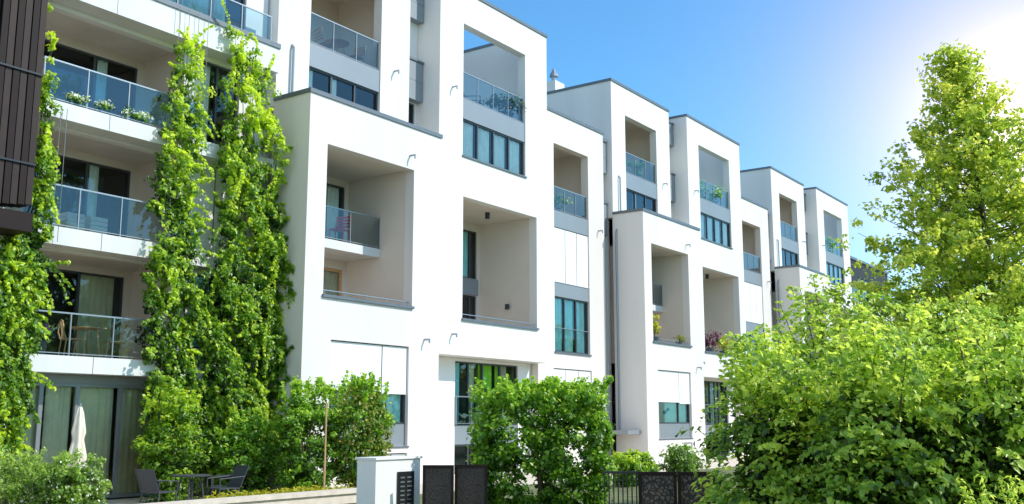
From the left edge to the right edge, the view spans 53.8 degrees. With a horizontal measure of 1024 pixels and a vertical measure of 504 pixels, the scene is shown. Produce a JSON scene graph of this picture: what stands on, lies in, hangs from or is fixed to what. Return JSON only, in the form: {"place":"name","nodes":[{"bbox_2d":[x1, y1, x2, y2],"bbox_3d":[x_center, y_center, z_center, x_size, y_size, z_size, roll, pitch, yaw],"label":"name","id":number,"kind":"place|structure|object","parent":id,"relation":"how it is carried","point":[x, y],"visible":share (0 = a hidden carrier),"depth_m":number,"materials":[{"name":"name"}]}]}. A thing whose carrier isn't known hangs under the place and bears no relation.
{"place":"outdoors","nodes":[
{"label":"outdoors","id":0,"kind":"place"},
{"bbox_2d":[88,492,275,503],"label":"patio","id":1,"kind":"structure","parent":0,"point":[127,501],"depth_m":23.63,"materials":[{"name":"grey concrete"}]},
{"bbox_2d":[0,3,73,490],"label":"climbing plant","id":2,"kind":"object","parent":1,"relation":"on","point":[23,275],"visible":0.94,"depth_m":21.57,"materials":[{"name":"green plant"}]},
{"bbox_2d":[0,447,86,503],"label":"grassy hedge","id":3,"kind":"object","parent":1,"relation":"on","point":[15,493],"visible":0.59,"depth_m":18.26,"materials":[{"name":"green plant"}]},
{"bbox_2d":[31,449,112,503],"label":"flowering shrub","id":4,"kind":"object","parent":1,"relation":"on","point":[69,482],"visible":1,"depth_m":17.96,"materials":[{"name":"green plant"}]},
{"bbox_2d":[67,403,87,466],"bbox_3d":[-9.166,4.302,21.283,0.520,2.200,0.520,-7,-12,35],"label":"parasol","id":5,"kind":"object","parent":1,"relation":"on","point":[78,432],"visible":0.73,"depth_m":21.27,"materials":[{"name":"fabric"}]},
{"bbox_2d":[135,469,178,503],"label":"chair","id":6,"kind":"object","parent":1,"relation":"on","point":[147,480],"visible":1,"depth_m":21.07,"materials":[{"name":"grey"}]},
{"bbox_2d":[130,385,213,502],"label":"shrub","id":7,"kind":"object","parent":1,"relation":"on","point":[158,443],"visible":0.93,"depth_m":23.01,"materials":[{"name":"green plant"}]},
{"bbox_2d":[138,25,226,498],"bbox_3d":[-7.925,0.220,25.245,1.001,12.245,2.863,-7,-12,35],"label":"climbing plant","id":8,"kind":"object","parent":1,"relation":"on","point":[173,266],"visible":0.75,"depth_m":25.07,"materials":[{"name":"green plant"}]},
{"bbox_2d":[171,474,210,500],"bbox_3d":[-6.956,5.160,21.853,0.840,0.663,0.840,-7,-12,35],"label":"table","id":9,"kind":"object","parent":1,"relation":"on","point":[191,475],"visible":1,"depth_m":21.82,"materials":[{"name":"grey metal"}]},
{"bbox_2d":[206,465,248,497],"bbox_3d":[-6.367,5.201,22.585,0.552,0.826,0.775,-9,-13,42],"label":"chair","id":10,"kind":"object","parent":1,"relation":"on","point":[237,477],"visible":0.81,"depth_m":22.72,"materials":[{"name":"grey"}]},
{"bbox_2d":[210,464,245,494],"bbox_3d":[-6.532,5.308,23.217,0.775,0.826,0.552,2,-10,-13],"label":"chair","id":11,"kind":"object","parent":1,"relation":"on","point":[212,481],"visible":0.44,"depth_m":23.24,"materials":[{"name":"grey metal"}]},
{"bbox_2d":[211,407,280,496],"bbox_3d":[-6.546,4.940,24.897,1.516,2.230,2.041,-7,-12,35],"label":"shrub","id":12,"kind":"object","parent":1,"relation":"on","point":[260,452],"visible":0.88,"depth_m":24.55,"materials":[{"name":"green plant"}]},
{"bbox_2d":[200,0,295,495],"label":"climbing plant","id":13,"kind":"object","parent":1,"relation":"on","point":[264,337],"visible":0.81,"depth_m":26.67,"materials":[{"name":"green plant"}]},
{"bbox_2d":[197,482,352,498],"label":"ornamental grass","id":14,"kind":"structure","parent":1,"relation":"on","point":[258,492],"depth_m":22.07,"materials":[{"name":"yellow plant"}]},
{"bbox_2d":[268,375,342,491],"bbox_3d":[-5.056,4.536,24.866,1.462,2.998,1.868,-7,-12,35],"label":"shrub","id":15,"kind":"object","parent":1,"relation":"on","point":[306,417],"visible":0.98,"depth_m":24.60,"materials":[{"name":"green plant"}]},
{"bbox_2d":[323,403,333,488],"bbox_3d":[-4.358,4.745,24.057,0.046,2.250,0.517,-2,-10,12],"label":"tree stake","id":16,"kind":"object","parent":1,"relation":"on","point":[324,471],"visible":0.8,"depth_m":23.83,"materials":[{"name":"brown wood"}]},
{"bbox_2d":[355,456,422,503],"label":"gate pier","id":17,"kind":"structure","parent":0,"point":[388,479],"depth_m":18.46,"materials":[{"name":"white paint"}]},
{"bbox_2d":[84,425,753,503],"bbox_3d":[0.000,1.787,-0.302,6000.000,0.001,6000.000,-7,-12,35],"label":"ground","id":18,"kind":"structure","parent":0,"point":[534,489],"depth_m":26.50,"materials":[{"name":"green plant"}]},
{"bbox_2d":[0,0,280,503],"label":"apartment building","id":19,"kind":"structure","parent":18,"relation":"on","point":[119,54],"depth_m":26.12,"materials":[{"name":"paint"}]},
{"bbox_2d":[0,0,47,235],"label":"folding shutter","id":20,"kind":"object","parent":19,"relation":"attached to","point":[22,31],"visible":1,"depth_m":21.42,"materials":[{"name":"brown wood"}]},
{"bbox_2d":[34,208,58,225],"bbox_3d":[-10.670,-0.763,23.090,0.340,0.430,0.440,-7,-12,35],"label":"planter crate","id":21,"kind":"object","parent":19,"relation":"on","point":[54,221],"visible":0.08,"depth_m":23.06,"materials":[{"name":"beige"}]},
{"bbox_2d":[38,324,57,353],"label":"potted plant","id":22,"kind":"object","parent":19,"relation":"on","point":[43,344],"visible":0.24,"depth_m":22.69,"materials":[{"name":"green plant"}]},
{"bbox_2d":[57,319,84,356],"bbox_3d":[-10.192,2.005,23.372,0.535,0.869,0.480,8,-12,-39],"label":"chair","id":23,"kind":"object","parent":19,"relation":"on","point":[61,323],"visible":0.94,"depth_m":23.30,"materials":[{"name":"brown wood"}]},
{"bbox_2d":[18,267,123,358],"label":"window","id":24,"kind":"structure","parent":19,"relation":"in","point":[94,294],"depth_m":26.26,"materials":[{"name":"clear glass"}]},
{"bbox_2d":[59,212,84,230],"bbox_3d":[-10.296,-0.675,23.613,0.340,0.430,0.440,-7,-12,35],"label":"planter crate","id":25,"kind":"object","parent":19,"relation":"on","point":[68,218],"visible":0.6,"depth_m":23.49,"materials":[{"name":"beige plastic"}]},
{"bbox_2d":[62,92,89,107],"bbox_3d":[-10.169,-3.592,23.559,0.350,0.386,0.647,-7,-12,35],"label":"flower box","id":26,"kind":"object","parent":19,"relation":"on","point":[68,97],"visible":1,"depth_m":23.52,"materials":[{"name":"green plant"}]},
{"bbox_2d":[24,155,130,237],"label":"window","id":27,"kind":"structure","parent":19,"relation":"in","point":[77,173],"depth_m":27.07,"materials":[{"name":"clear glass"}]},
{"bbox_2d":[4,382,160,503],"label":"window","id":28,"kind":"structure","parent":19,"relation":"in","point":[112,413],"depth_m":24.09,"materials":[{"name":"clear glass"}]},
{"bbox_2d":[71,326,106,357],"bbox_3d":[-10.051,2.162,23.891,0.840,0.732,0.840,-7,-12,35],"label":"table","id":29,"kind":"object","parent":19,"relation":"on","point":[88,328],"visible":0.75,"depth_m":23.87,"materials":[{"name":"brown wood"}]},
{"bbox_2d":[43,39,136,117],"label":"window","id":30,"kind":"structure","parent":19,"relation":"in","point":[71,79],"depth_m":27.27,"materials":[{"name":"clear glass"}]},
{"bbox_2d":[83,216,107,233],"bbox_3d":[-9.950,-0.593,24.097,0.340,0.430,0.440,-7,-12,35],"label":"planter crate","id":31,"kind":"object","parent":19,"relation":"on","point":[96,223],"visible":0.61,"depth_m":23.98,"materials":[{"name":"beige plastic"}]},
{"bbox_2d":[91,100,115,114],"bbox_3d":[-9.789,-3.474,24.194,0.407,0.364,0.635,-7,-12,35],"label":"flower box","id":32,"kind":"object","parent":19,"relation":"on","point":[104,107],"visible":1,"depth_m":24.12,"materials":[{"name":"green plant"}]},
{"bbox_2d":[100,324,129,358],"bbox_3d":[-9.514,2.147,24.215,0.535,0.869,0.480,7,-12,-35],"label":"chair","id":33,"kind":"object","parent":19,"relation":"on","point":[123,337],"visible":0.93,"depth_m":24.20,"materials":[{"name":"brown wood"}]},
{"bbox_2d":[120,105,152,124],"bbox_3d":[-9.204,-3.367,24.854,0.470,0.373,0.956,-7,-12,35],"label":"flower box","id":34,"kind":"object","parent":19,"relation":"on","point":[141,117],"visible":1,"depth_m":24.80,"materials":[{"name":"green plant"}]},
{"bbox_2d":[132,326,176,360],"bbox_3d":[-8.888,2.231,25.170,1.306,1.017,0.890,-3,-10,17],"label":"potted plant","id":35,"kind":"object","parent":19,"relation":"on","point":[140,337],"visible":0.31,"depth_m":25.03,"materials":[{"name":"green plant"}]},
{"bbox_2d":[167,86,187,130],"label":"potted plant","id":36,"kind":"object","parent":19,"relation":"on","point":[173,103],"visible":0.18,"depth_m":26.35,"materials":[{"name":"green plant"}]},
{"bbox_2d":[170,0,244,28],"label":"window","id":37,"kind":"structure","parent":19,"relation":"in","point":[203,6],"depth_m":28.28,"materials":[{"name":"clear glass"}]},
{"bbox_2d":[188,274,226,348],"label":"window","id":38,"kind":"structure","parent":19,"relation":"in","point":[198,277],"depth_m":26.87,"materials":[{"name":"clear glass"}]},
{"bbox_2d":[196,391,222,470],"bbox_3d":[-8.145,4.745,26.310,0.170,2.200,1.300,-7,-12,35],"label":"window","id":39,"kind":"structure","parent":19,"relation":"in","point":[196,391],"depth_m":26.40,"materials":[{"name":"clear glass"}]},
{"bbox_2d":[193,166,233,246],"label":"window","id":40,"kind":"structure","parent":19,"relation":"in","point":[215,185],"depth_m":27.16,"materials":[{"name":"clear glass"}]},
{"bbox_2d":[199,61,237,145],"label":"window","id":41,"kind":"structure","parent":19,"relation":"in","point":[214,73],"depth_m":28.40,"materials":[{"name":"clear glass"}]},
{"bbox_2d":[142,488,356,503],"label":"wall","id":42,"kind":"structure","parent":18,"relation":"on","point":[340,496],"depth_m":21.43,"materials":[{"name":"beige stone"}]},
{"bbox_2d":[321,370,396,487],"bbox_3d":[-3.920,4.640,25.664,1.856,3.265,2.113,-7,-12,35],"label":"shrub","id":43,"kind":"object","parent":18,"relation":"on","point":[370,413],"visible":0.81,"depth_m":25.38,"materials":[{"name":"green plant"}]},
{"bbox_2d":[422,465,453,503],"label":"perforated gate","id":44,"kind":"structure","parent":18,"relation":"on","point":[438,485],"depth_m":18.44,"materials":[{"name":"brown metal"}]},
{"bbox_2d":[454,465,487,503],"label":"perforated gate","id":45,"kind":"structure","parent":18,"relation":"on","point":[470,484],"depth_m":18.63,"materials":[{"name":"brown metal"}]},
{"bbox_2d":[465,373,618,503],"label":"leafy hedge","id":46,"kind":"object","parent":18,"relation":"on","point":[548,399],"visible":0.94,"depth_m":19.08,"materials":[{"name":"green plant"}]},
{"bbox_2d":[465,106,640,466],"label":"town house","id":47,"kind":"structure","parent":18,"relation":"on","point":[577,232],"depth_m":41.96,"materials":[{"name":"paint"}]},
{"bbox_2d":[554,193,572,210],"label":"potted plant","id":48,"kind":"object","parent":47,"relation":"on","point":[556,200],"visible":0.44,"depth_m":41.53,"materials":[{"name":"green plant"}]},
{"bbox_2d":[554,227,587,288],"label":"window","id":49,"kind":"structure","parent":47,"relation":"in","point":[570,248],"depth_m":41.33,"materials":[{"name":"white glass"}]},
{"bbox_2d":[555,296,587,354],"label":"window","id":50,"kind":"structure","parent":47,"relation":"in","point":[569,313],"depth_m":41.22,"materials":[{"name":"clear glass"}]},
{"bbox_2d":[554,368,590,422],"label":"window","id":51,"kind":"structure","parent":47,"relation":"in","point":[566,374],"depth_m":40.48,"materials":[{"name":"glass"}]},
{"bbox_2d":[420,457,743,493],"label":"forecourt","id":52,"kind":"structure","parent":18,"relation":"on","point":[732,463],"depth_m":40.23,"materials":[{"name":"grey concrete"}]},
{"bbox_2d":[253,0,442,491],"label":"town house","id":53,"kind":"structure","parent":52,"relation":"on","point":[365,154],"depth_m":30.43,"materials":[{"name":"paint"}]},
{"bbox_2d":[313,26,334,50],"bbox_3d":[-5.869,-6.485,31.551,0.480,0.895,0.580,-9,-13,44],"label":"chair","id":54,"kind":"object","parent":53,"relation":"on","point":[326,45],"visible":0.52,"depth_m":31.45,"materials":[{"name":"grey wood"}]},
{"bbox_2d":[323,267,341,295],"bbox_3d":[-6.297,1.436,31.039,0.172,2.100,2.750,-7,-12,35],"label":"window","id":55,"kind":"structure","parent":53,"relation":"in","point":[332,280],"depth_m":32.05,"materials":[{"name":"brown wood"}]},
{"bbox_2d":[325,183,343,241],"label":"window","id":56,"kind":"structure","parent":53,"relation":"in","point":[334,194],"depth_m":32.39,"materials":[{"name":"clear glass"}]},
{"bbox_2d":[324,38,349,54],"bbox_3d":[-5.574,-6.303,32.107,0.800,0.722,0.800,-7,-12,35],"label":"table","id":57,"kind":"object","parent":53,"relation":"on","point":[340,43],"visible":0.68,"depth_m":32.05,"materials":[{"name":"grey wood"}]},
{"bbox_2d":[328,216,351,241],"bbox_3d":[-5.266,-0.680,30.925,0.516,0.939,0.616,-2,-10,14],"label":"chair","id":58,"kind":"object","parent":53,"relation":"on","point":[339,228],"visible":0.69,"depth_m":31.14,"materials":[{"name":"grey metal"}]},
{"bbox_2d":[308,67,377,110],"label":"window","id":59,"kind":"structure","parent":53,"relation":"in","point":[319,80],"depth_m":32.01,"materials":[{"name":"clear glass"}]},
{"bbox_2d":[347,46,365,62],"bbox_3d":[-5.071,-6.297,32.668,0.480,0.895,0.580,-5,-11,25],"label":"chair","id":60,"kind":"object","parent":53,"relation":"on","point":[359,57],"visible":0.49,"depth_m":32.81,"materials":[{"name":"grey wood"}]},
{"bbox_2d":[329,340,406,423],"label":"window","id":61,"kind":"structure","parent":53,"relation":"in","point":[389,362],"depth_m":29.22,"materials":[{"name":"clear glass"}]},
{"bbox_2d":[386,453,404,455],"bbox_3d":[-3.508,6.296,29.309,0.140,0.900,1.100,-7,-12,35],"label":"window","id":62,"kind":"structure","parent":53,"relation":"in","point":[393,454],"depth_m":29.49,"materials":[{"name":"glass"}]},
{"bbox_2d":[547,68,705,464],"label":"town house","id":63,"kind":"structure","parent":52,"relation":"on","point":[655,391],"depth_m":45.43,"materials":[{"name":"paint"}]},
{"bbox_2d":[609,189,655,221],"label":"window","id":64,"kind":"structure","parent":63,"relation":"in","point":[634,200],"depth_m":48.24,"materials":[{"name":"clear glass"}]},
{"bbox_2d":[626,158,646,176],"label":"potted plant","id":65,"kind":"object","parent":63,"relation":"on","point":[640,165],"visible":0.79,"depth_m":48.27,"materials":[{"name":"green plant"}]},
{"bbox_2d":[653,314,660,340],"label":"potted plant","id":66,"kind":"object","parent":63,"relation":"on","point":[655,330],"visible":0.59,"depth_m":43.74,"materials":[{"name":"yellow plant"}]},
{"bbox_2d":[658,370,689,423],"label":"window","id":67,"kind":"structure","parent":63,"relation":"in","point":[673,386],"depth_m":44.76,"materials":[{"name":"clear glass"}]},
{"bbox_2d":[673,335,685,343],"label":"potted plant","id":68,"kind":"object","parent":63,"relation":"on","point":[681,340],"visible":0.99,"depth_m":45.66,"materials":[{"name":"green plant"}]},
{"bbox_2d":[740,166,832,412],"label":"town house","id":69,"kind":"structure","parent":52,"relation":"on","point":[779,194],"depth_m":61.63,"materials":[{"name":"paint"}]},
{"bbox_2d":[771,248,797,273],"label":"window","id":70,"kind":"structure","parent":69,"relation":"in","point":[788,257],"depth_m":63.97,"materials":[{"name":"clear glass"}]},
{"bbox_2d":[603,471,637,503],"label":"bar fence","id":71,"kind":"object","parent":18,"relation":"on","point":[620,472],"visible":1,"depth_m":16.59,"materials":[{"name":"black metal"}]},
{"bbox_2d":[611,448,659,486],"bbox_3d":[3.537,6.256,29.388,1.273,1.128,1.975,-7,-12,35],"label":"hedge","id":72,"kind":"object","parent":18,"relation":"on","point":[635,460],"visible":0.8,"depth_m":28.91,"materials":[{"name":"green plant"}]},
{"bbox_2d":[638,472,676,503],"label":"perforated gate","id":73,"kind":"structure","parent":18,"relation":"on","point":[657,487],"depth_m":16.57,"materials":[{"name":"brown metal"}]},
{"bbox_2d":[657,442,705,471],"bbox_3d":[5.402,6.684,32.268,1.356,1.234,1.525,-7,-12,35],"label":"shrub","id":74,"kind":"object","parent":18,"relation":"on","point":[680,464],"visible":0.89,"depth_m":32.03,"materials":[{"name":"green plant"}]},
{"bbox_2d":[677,472,715,503],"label":"perforated gate","id":75,"kind":"structure","parent":18,"relation":"on","point":[686,493],"depth_m":16.58,"materials":[{"name":"brown metal"}]},
{"bbox_2d":[705,196,772,456],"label":"town house","id":76,"kind":"structure","parent":18,"relation":"on","point":[756,266],"depth_m":58.46,"materials":[{"name":"paint"}]},
{"bbox_2d":[744,282,762,323],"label":"window","id":77,"kind":"structure","parent":76,"relation":"in","point":[753,293],"depth_m":57.03,"materials":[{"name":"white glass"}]},
{"bbox_2d":[746,332,763,371],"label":"window","id":78,"kind":"structure","parent":76,"relation":"in","point":[746,332],"depth_m":56.83,"materials":[{"name":"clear glass"}]},
{"bbox_2d":[852,283,906,333],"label":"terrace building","id":79,"kind":"structure","parent":18,"relation":"on","point":[878,310],"depth_m":77.11,"materials":[{"name":"paint"}]},
{"bbox_2d":[795,38,1023,421],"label":"maple tree","id":80,"kind":"object","parent":18,"relation":"on","point":[966,239],"visible":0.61,"depth_m":20.88,"materials":[{"name":"green plant"}]},
{"bbox_2d":[824,285,1022,470],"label":"shrub","id":81,"kind":"object","parent":18,"relation":"on","point":[972,312],"visible":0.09,"depth_m":17.30,"materials":[{"name":"green plant"}]},
{"bbox_2d":[408,0,547,475],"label":"town house","id":82,"kind":"structure","parent":0,"point":[493,305],"depth_m":37.02,"materials":[{"name":"paint"}]},
{"bbox_2d":[408,103,413,123],"bbox_3d":[-4.106,-4.484,34.721,1.200,1.200,0.800,-7,-12,35],"label":"window","id":83,"kind":"structure","parent":82,"relation":"in","point":[411,107],"depth_m":34.75,"materials":[{"name":"black glass"}]},
{"bbox_2d":[462,294,475,318],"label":"window","id":84,"kind":"structure","parent":82,"relation":"in","point":[468,302],"depth_m":39.44,"materials":[{"name":"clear glass"}]},
{"bbox_2d":[463,229,475,278],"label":"window","id":85,"kind":"structure","parent":82,"relation":"in","point":[469,237],"depth_m":39.54,"materials":[{"name":"clear glass"}]},
{"bbox_2d":[463,93,483,104],"bbox_3d":[-1.445,-5.501,37.168,0.775,0.826,0.552,-2,-10,12],"label":"chair","id":86,"kind":"object","parent":82,"relation":"on","point":[479,101],"visible":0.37,"depth_m":37.23,"materials":[{"name":"grey"}]},
{"bbox_2d":[454,444,516,474],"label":"window","id":87,"kind":"structure","parent":82,"relation":"in","point":[461,452],"depth_m":36.59,"materials":[{"name":"clear glass"}]},
{"bbox_2d":[455,361,516,424],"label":"window","id":88,"kind":"structure","parent":82,"relation":"in","point":[465,372],"depth_m":36.84,"materials":[{"name":"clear glass"}]},
{"bbox_2d":[463,119,523,174],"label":"window","id":89,"kind":"structure","parent":82,"relation":"in","point":[481,143],"depth_m":37.10,"materials":[{"name":"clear glass"}]},
{"bbox_2d":[484,90,526,117],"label":"potted plant","id":90,"kind":"object","parent":82,"relation":"on","point":[499,101],"visible":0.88,"depth_m":38.28,"materials":[{"name":"green plant"}]},
{"bbox_2d":[668,114,746,456],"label":"town house","id":91,"kind":"structure","parent":0,"point":[700,150],"depth_m":53.19,"materials":[{"name":"white paint"}]},
{"bbox_2d":[699,180,709,197],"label":"potted plant","id":92,"kind":"object","parent":91,"relation":"on","point":[702,184],"visible":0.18,"depth_m":52.39,"materials":[{"name":"green plant"}]},
{"bbox_2d":[701,185,725,203],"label":"potted plant","id":93,"kind":"object","parent":91,"relation":"on","point":[716,195],"visible":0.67,"depth_m":53.51,"materials":[{"name":"green plant"}]},
{"bbox_2d":[705,329,721,351],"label":"potted plant","id":94,"kind":"object","parent":91,"relation":"on","point":[707,343],"visible":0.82,"depth_m":50.59,"materials":[{"name":"purple plant"}]},
{"bbox_2d":[700,212,729,246],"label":"window","id":95,"kind":"structure","parent":91,"relation":"in","point":[713,229],"depth_m":52.90,"materials":[{"name":"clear glass"}]},
{"bbox_2d":[704,381,727,423],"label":"window","id":96,"kind":"structure","parent":91,"relation":"in","point":[710,395],"depth_m":52.59,"materials":[{"name":"clear glass"}]},
{"bbox_2d":[706,438,728,455],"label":"window","id":97,"kind":"structure","parent":91,"relation":"in","point":[715,447],"depth_m":53.51,"materials":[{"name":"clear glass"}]},
{"bbox_2d":[710,337,730,352],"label":"potted plant","id":98,"kind":"object","parent":91,"relation":"on","point":[722,346],"visible":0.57,"depth_m":52.19,"materials":[{"name":"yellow plant"}]},
{"bbox_2d":[464,0,1023,316],"label":"sky","id":99,"kind":"structure","parent":0,"point":[818,93],"materials":[{"name":"blue"}]},
{"bbox_2d":[803,187,852,340],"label":"town house","id":100,"kind":"structure","parent":0,"point":[826,214],"depth_m":67.83,"materials":[{"name":"white paint"}]},
{"bbox_2d":[825,236,841,252],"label":"potted plant","id":101,"kind":"object","parent":100,"relation":"on","point":[830,240],"visible":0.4,"depth_m":68.20,"materials":[{"name":"green plant"}]},
{"bbox_2d":[826,262,843,285],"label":"window","id":102,"kind":"structure","parent":100,"relation":"in","point":[832,270],"depth_m":68.68,"materials":[{"name":"blue glass"}]},
{"bbox_2d":[850,256,888,305],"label":"brown building","id":103,"kind":"structure","parent":0,"point":[859,273],"depth_m":84.06,"materials":[{"name":"metal"}]},
{"bbox_2d":[858,278,868,301],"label":"window","id":104,"kind":"structure","parent":103,"relation":"in","point":[863,296],"depth_m":84.07,"materials":[{"name":"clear glass"}]},
{"label":"pavement","id":105,"kind":"structure","parent":0,"visible":0},
{"bbox_2d":[675,323,851,503],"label":"shrub","id":106,"kind":"object","parent":105,"relation":"on","point":[763,481],"visible":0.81,"depth_m":12.90,"materials":[{"name":"green plant"}]},
{"bbox_2d":[753,272,942,496],"bbox_3d":[5.028,2.323,15.287,3.251,4.163,3.117,-7,-12,35],"label":"shrub","id":107,"kind":"object","parent":105,"relation":"on","point":[819,330],"visible":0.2,"depth_m":15.42,"materials":[{"name":"green plant"}]},
{"bbox_2d":[750,303,999,503],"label":"shrub","id":108,"kind":"object","parent":105,"relation":"on","point":[858,429],"visible":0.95,"depth_m":11.66,"materials":[{"name":"green plant"}]},
{"bbox_2d":[842,305,1023,503],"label":"shrub","id":109,"kind":"object","parent":105,"relation":"on","point":[987,405],"visible":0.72,"depth_m":11.38,"materials":[{"name":"green plant"}]},
{"bbox_2d":[956,471,1023,503],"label":"shrub","id":110,"kind":"object","parent":105,"relation":"on","point":[983,495],"visible":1,"depth_m":10.08,"materials":[{"name":"green plant"}]}
]}

